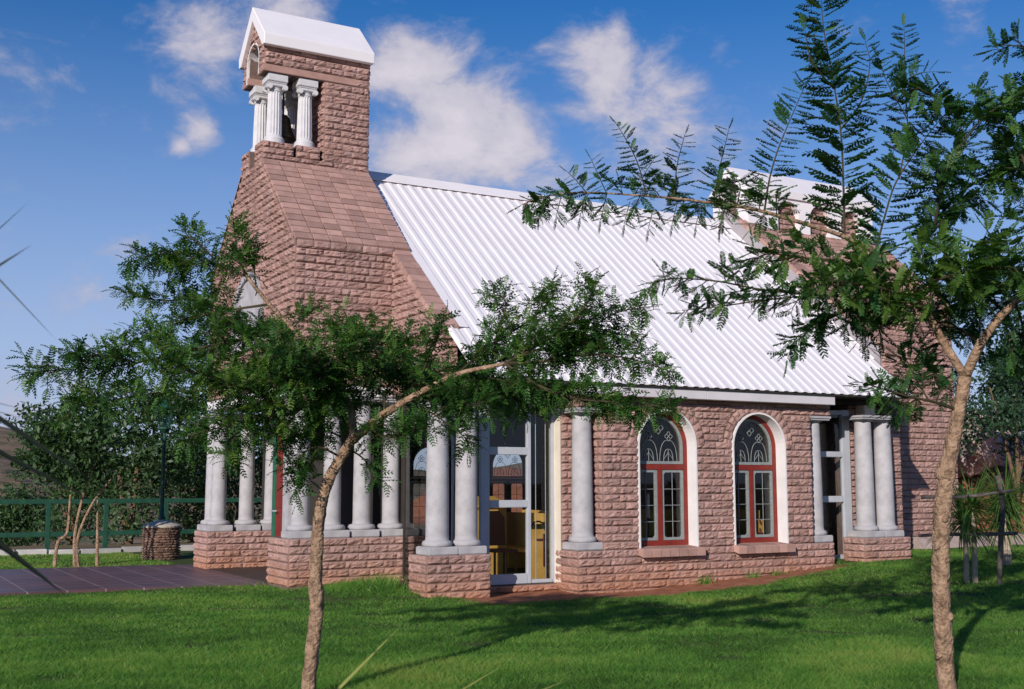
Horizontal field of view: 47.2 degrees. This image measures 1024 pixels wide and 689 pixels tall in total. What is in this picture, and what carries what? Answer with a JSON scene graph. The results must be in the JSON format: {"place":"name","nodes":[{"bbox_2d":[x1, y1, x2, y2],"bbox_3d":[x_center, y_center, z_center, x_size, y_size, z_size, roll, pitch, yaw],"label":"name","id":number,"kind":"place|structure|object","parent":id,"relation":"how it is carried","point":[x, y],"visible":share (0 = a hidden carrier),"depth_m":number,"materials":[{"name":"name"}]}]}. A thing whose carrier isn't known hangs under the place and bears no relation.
{"place":"outdoors","nodes":[
{"label":"outdoors","id":0,"kind":"place"},
{"bbox_2d":[0,565,267,595],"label":"paving","id":1,"kind":"structure","parent":0,"point":[16,582],"depth_m":17.60,"materials":[{"name":"tile"}]},
{"bbox_2d":[0,426,521,545],"bbox_3d":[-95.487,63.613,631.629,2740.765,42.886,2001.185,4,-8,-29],"label":"hills","id":2,"kind":"structure","parent":0,"point":[7,446],"depth_m":205.86,"materials":[{"name":"green plant"}]},
{"bbox_2d":[0,528,1023,688],"bbox_3d":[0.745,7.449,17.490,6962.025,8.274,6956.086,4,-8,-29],"label":"ground","id":3,"kind":"structure","parent":0,"point":[186,557],"depth_m":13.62,"materials":[{"name":"green plant"}]},
{"bbox_2d":[0,474,64,546],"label":"bush","id":4,"kind":"object","parent":3,"relation":"on","point":[15,516],"visible":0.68,"depth_m":39.47,"materials":[{"name":"green plant"}]},
{"bbox_2d":[0,207,97,592],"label":"spiky plant","id":5,"kind":"object","parent":3,"relation":"on","point":[5,548],"visible":1,"depth_m":2.02,"materials":[{"name":"green plant"}]},
{"bbox_2d":[4,387,127,544],"bbox_3d":[-11.852,3.293,31.122,3.083,4.463,2.929,4,-8,-29],"label":"bush","id":6,"kind":"object","parent":3,"relation":"on","point":[56,514],"visible":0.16,"depth_m":30.82,"materials":[{"name":"green plant"}]},
{"bbox_2d":[10,386,129,567],"bbox_3d":[-7.904,2.346,20.894,2.066,3.327,1.153,4,-8,-29],"label":"sapling","id":7,"kind":"object","parent":3,"relation":"on","point":[88,449],"visible":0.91,"depth_m":20.87,"materials":[{"name":"green plant"}]},
{"bbox_2d":[0,545,194,555],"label":"kerb","id":8,"kind":"structure","parent":3,"relation":"on","point":[93,550],"depth_m":24.75,"materials":[{"name":"grey concrete"}]},
{"bbox_2d":[0,423,259,545],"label":"scrub","id":9,"kind":"object","parent":3,"relation":"on","point":[22,475],"depth_m":191.60,"materials":[{"name":"green plant"}]},
{"bbox_2d":[0,498,261,549],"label":"fence","id":10,"kind":"object","parent":3,"relation":"on","point":[47,534],"visible":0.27,"depth_m":25.35,"materials":[{"name":"green paint"}]},
{"bbox_2d":[78,378,210,544],"bbox_3d":[-9.210,2.990,29.258,3.411,4.359,2.893,4,-8,-29],"label":"bush","id":11,"kind":"object","parent":3,"relation":"on","point":[146,448],"visible":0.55,"depth_m":29.01,"materials":[{"name":"green plant"}]},
{"bbox_2d":[141,519,181,559],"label":"brick pillar","id":12,"kind":"structure","parent":3,"relation":"on","point":[161,540],"depth_m":22.60,"materials":[{"name":"brown brick"}]},
{"bbox_2d":[156,398,174,519],"bbox_3d":[-6.863,2.243,23.066,0.380,2.380,0.380,4,-8,-29],"label":"lamp post","id":13,"kind":"object","parent":12,"relation":"on","point":[164,430],"visible":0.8,"depth_m":23.02,"materials":[{"name":"metal"}]},
{"bbox_2d":[143,412,239,541],"bbox_3d":[-9.053,3.825,33.285,2.607,3.975,2.554,0,-7,-1],"label":"bush","id":14,"kind":"object","parent":3,"relation":"on","point":[188,520],"visible":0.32,"depth_m":32.86,"materials":[{"name":"green plant"}]},
{"bbox_2d":[167,392,263,524],"bbox_3d":[-8.500,3.905,36.168,3.295,4.871,4.785,-4,-8,28],"label":"bush","id":15,"kind":"object","parent":3,"relation":"on","point":[235,486],"visible":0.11,"depth_m":35.89,"materials":[{"name":"green plant"}]},
{"bbox_2d":[5,202,697,688],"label":"acacia tree","id":16,"kind":"object","parent":3,"relation":"on","point":[313,374],"visible":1,"depth_m":7.80,"materials":[{"name":"green plant"}]},
{"bbox_2d":[337,631,395,688],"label":"blade plant","id":17,"kind":"object","parent":3,"relation":"on","point":[355,672],"visible":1,"depth_m":3.18,"materials":[{"name":"green plant"}]},
{"bbox_2d":[463,669,566,688],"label":"blade plant","id":18,"kind":"object","parent":3,"relation":"on","point":[491,672],"visible":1,"depth_m":3.33,"materials":[{"name":"green plant"}]},
{"bbox_2d":[193,7,1023,597],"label":"chapel","id":19,"kind":"structure","parent":3,"relation":"on","point":[813,463],"depth_m":18.09,"materials":[{"name":"brick"}]},
{"bbox_2d":[272,421,283,536],"bbox_3d":[-3.416,2.192,17.573,0.142,2.600,0.820,4,-8,-29],"label":"door","id":20,"kind":"structure","parent":19,"relation":"in","point":[279,494],"depth_m":17.76,"materials":[{"name":"red paint"}]},
{"bbox_2d":[282,76,295,143],"bbox_3d":[-3.738,-3.781,19.132,0.429,1.010,0.950,1,-7,-8],"label":"bell","id":21,"kind":"object","parent":19,"relation":"hanging from","point":[288,136],"visible":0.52,"depth_m":19.01,"materials":[{"name":"brown metal"}]},
{"bbox_2d":[411,443,450,534],"bbox_3d":[-1.719,2.990,24.376,0.956,1.901,0.075,4,-8,-29],"label":"window","id":22,"kind":"structure","parent":19,"relation":"in","point":[421,479],"depth_m":24.26,"materials":[{"name":"red wood"}]},
{"bbox_2d":[477,496,506,574],"bbox_3d":[-0.428,2.860,17.415,0.640,1.190,0.520,4,-8,-29],"label":"pew","id":23,"kind":"object","parent":19,"relation":"on","point":[499,557],"visible":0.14,"depth_m":17.29,"materials":[{"name":"yellow wood"}]},
{"bbox_2d":[489,511,517,574],"bbox_3d":[-0.177,2.866,16.620,0.400,0.990,0.400,4,-8,-29],"label":"chair","id":24,"kind":"object","parent":19,"relation":"on","point":[497,528],"visible":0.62,"depth_m":16.79,"materials":[{"name":"red wood"}]},
{"bbox_2d":[490,444,524,511],"bbox_3d":[-0.092,3.097,25.291,0.956,1.901,0.075,4,-8,-29],"label":"window","id":25,"kind":"structure","parent":19,"relation":"in","point":[508,480],"depth_m":25.28,"materials":[{"name":"red wood"}]},
{"bbox_2d":[506,512,548,578],"bbox_3d":[-0.147,3.037,17.896,0.520,0.950,2.428,4,-8,-29],"label":"pew","id":26,"kind":"object","parent":19,"relation":"on","point":[515,528],"visible":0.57,"depth_m":16.91,"materials":[{"name":"yellow wood"}]},
{"bbox_2d":[507,510,548,567],"bbox_3d":[0.697,3.093,18.371,0.520,0.950,2.428,4,-8,-29],"label":"pew","id":27,"kind":"object","parent":19,"relation":"on","point":[511,559],"visible":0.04,"depth_m":19.28,"materials":[{"name":"yellow wood"}]},
{"bbox_2d":[646,494,650,537],"bbox_3d":[1.978,2.529,16.986,0.140,0.770,0.140,4,-8,-29],"label":"candle","id":28,"kind":"object","parent":19,"relation":"in","point":[648,518],"visible":0.71,"depth_m":16.98,"materials":[{"name":"white paint"}]},
{"bbox_2d":[641,511,666,537],"bbox_3d":[1.567,3.150,18.860,0.520,0.950,2.428,4,-8,-29],"label":"pew","id":29,"kind":"object","parent":19,"relation":"on","point":[644,520],"visible":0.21,"depth_m":17.85,"materials":[{"name":"yellow wood"}]},
{"bbox_2d":[641,509,679,536],"bbox_3d":[2.437,3.207,19.349,0.520,0.950,2.428,4,-8,-29],"label":"pew","id":30,"kind":"object","parent":19,"relation":"on","point":[673,530],"depth_m":19.15,"materials":[{"name":"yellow wood"}]},
{"bbox_2d":[637,410,705,557],"bbox_3d":[2.193,1.967,16.756,1.093,2.082,0.405,4,-8,-29],"label":"window","id":31,"kind":"structure","parent":19,"relation":"in","point":[686,466],"depth_m":16.90,"materials":[{"name":"red paint"}]},
{"bbox_2d":[673,508,767,534],"bbox_3d":[3.394,3.270,19.888,0.520,0.950,2.428,4,-8,-29],"label":"pew","id":32,"kind":"object","parent":19,"relation":"on","point":[740,515],"visible":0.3,"depth_m":19.24,"materials":[{"name":"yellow wood"}]},
{"bbox_2d":[731,412,795,553],"bbox_3d":[3.681,2.065,17.593,1.093,2.082,0.405,4,-8,-29],"label":"window","id":33,"kind":"structure","parent":19,"relation":"in","point":[776,466],"depth_m":17.75,"materials":[{"name":"red paint"}]},
{"bbox_2d":[507,0,1023,688],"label":"acacia tree","id":34,"kind":"object","parent":3,"relation":"on","point":[879,296],"visible":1,"depth_m":7.95,"materials":[{"name":"green plant"}]},
{"bbox_2d":[913,457,1022,582],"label":"strap plant","id":35,"kind":"object","parent":3,"relation":"on","point":[967,509],"visible":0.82,"depth_m":15.54,"materials":[{"name":"green plant"}]},
{"bbox_2d":[918,475,1017,584],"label":"pole rails","id":36,"kind":"object","parent":3,"relation":"on","point":[1001,533],"visible":0.73,"depth_m":15.28,"materials":[{"name":"grey wood"}]},
{"bbox_2d":[956,455,1023,564],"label":"strap plant","id":37,"kind":"object","parent":3,"relation":"on","point":[1010,504],"visible":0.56,"depth_m":17.51,"materials":[{"name":"green plant"}]},
{"bbox_2d":[0,0,1023,470],"label":"sky","id":38,"kind":"structure","parent":0,"point":[119,119],"materials":[{"name":"blue"}]},
{"bbox_2d":[413,465,1023,532],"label":"earth bank","id":39,"kind":"structure","parent":0,"point":[418,515],"depth_m":43.92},
{"bbox_2d":[957,419,1003,477],"bbox_3d":[10.839,2.438,28.006,1.613,1.580,1.536,4,-8,-29],"label":"boulder","id":40,"kind":"object","parent":39,"relation":"on","point":[971,465],"visible":0.34,"depth_m":27.33,"materials":[{"name":"stone"}]},
{"bbox_2d":[941,283,1023,532],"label":"willow tree","id":41,"kind":"object","parent":39,"relation":"on","point":[1006,415],"visible":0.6,"depth_m":24.75,"materials":[{"name":"green plant"}]},
{"bbox_2d":[967,412,1020,435],"bbox_3d":[13.224,2.569,33.050,2.576,1.461,2.054,1,-7,-9],"label":"boulder","id":42,"kind":"object","parent":39,"relation":"on","point":[997,430],"depth_m":32.16,"materials":[{"name":"grey stone"}]},
{"bbox_2d":[998,432,1023,466],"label":"boulder","id":43,"kind":"object","parent":39,"relation":"on","point":[1005,455],"visible":0.06,"depth_m":28.30,"materials":[{"name":"grey stone"}]}
]}

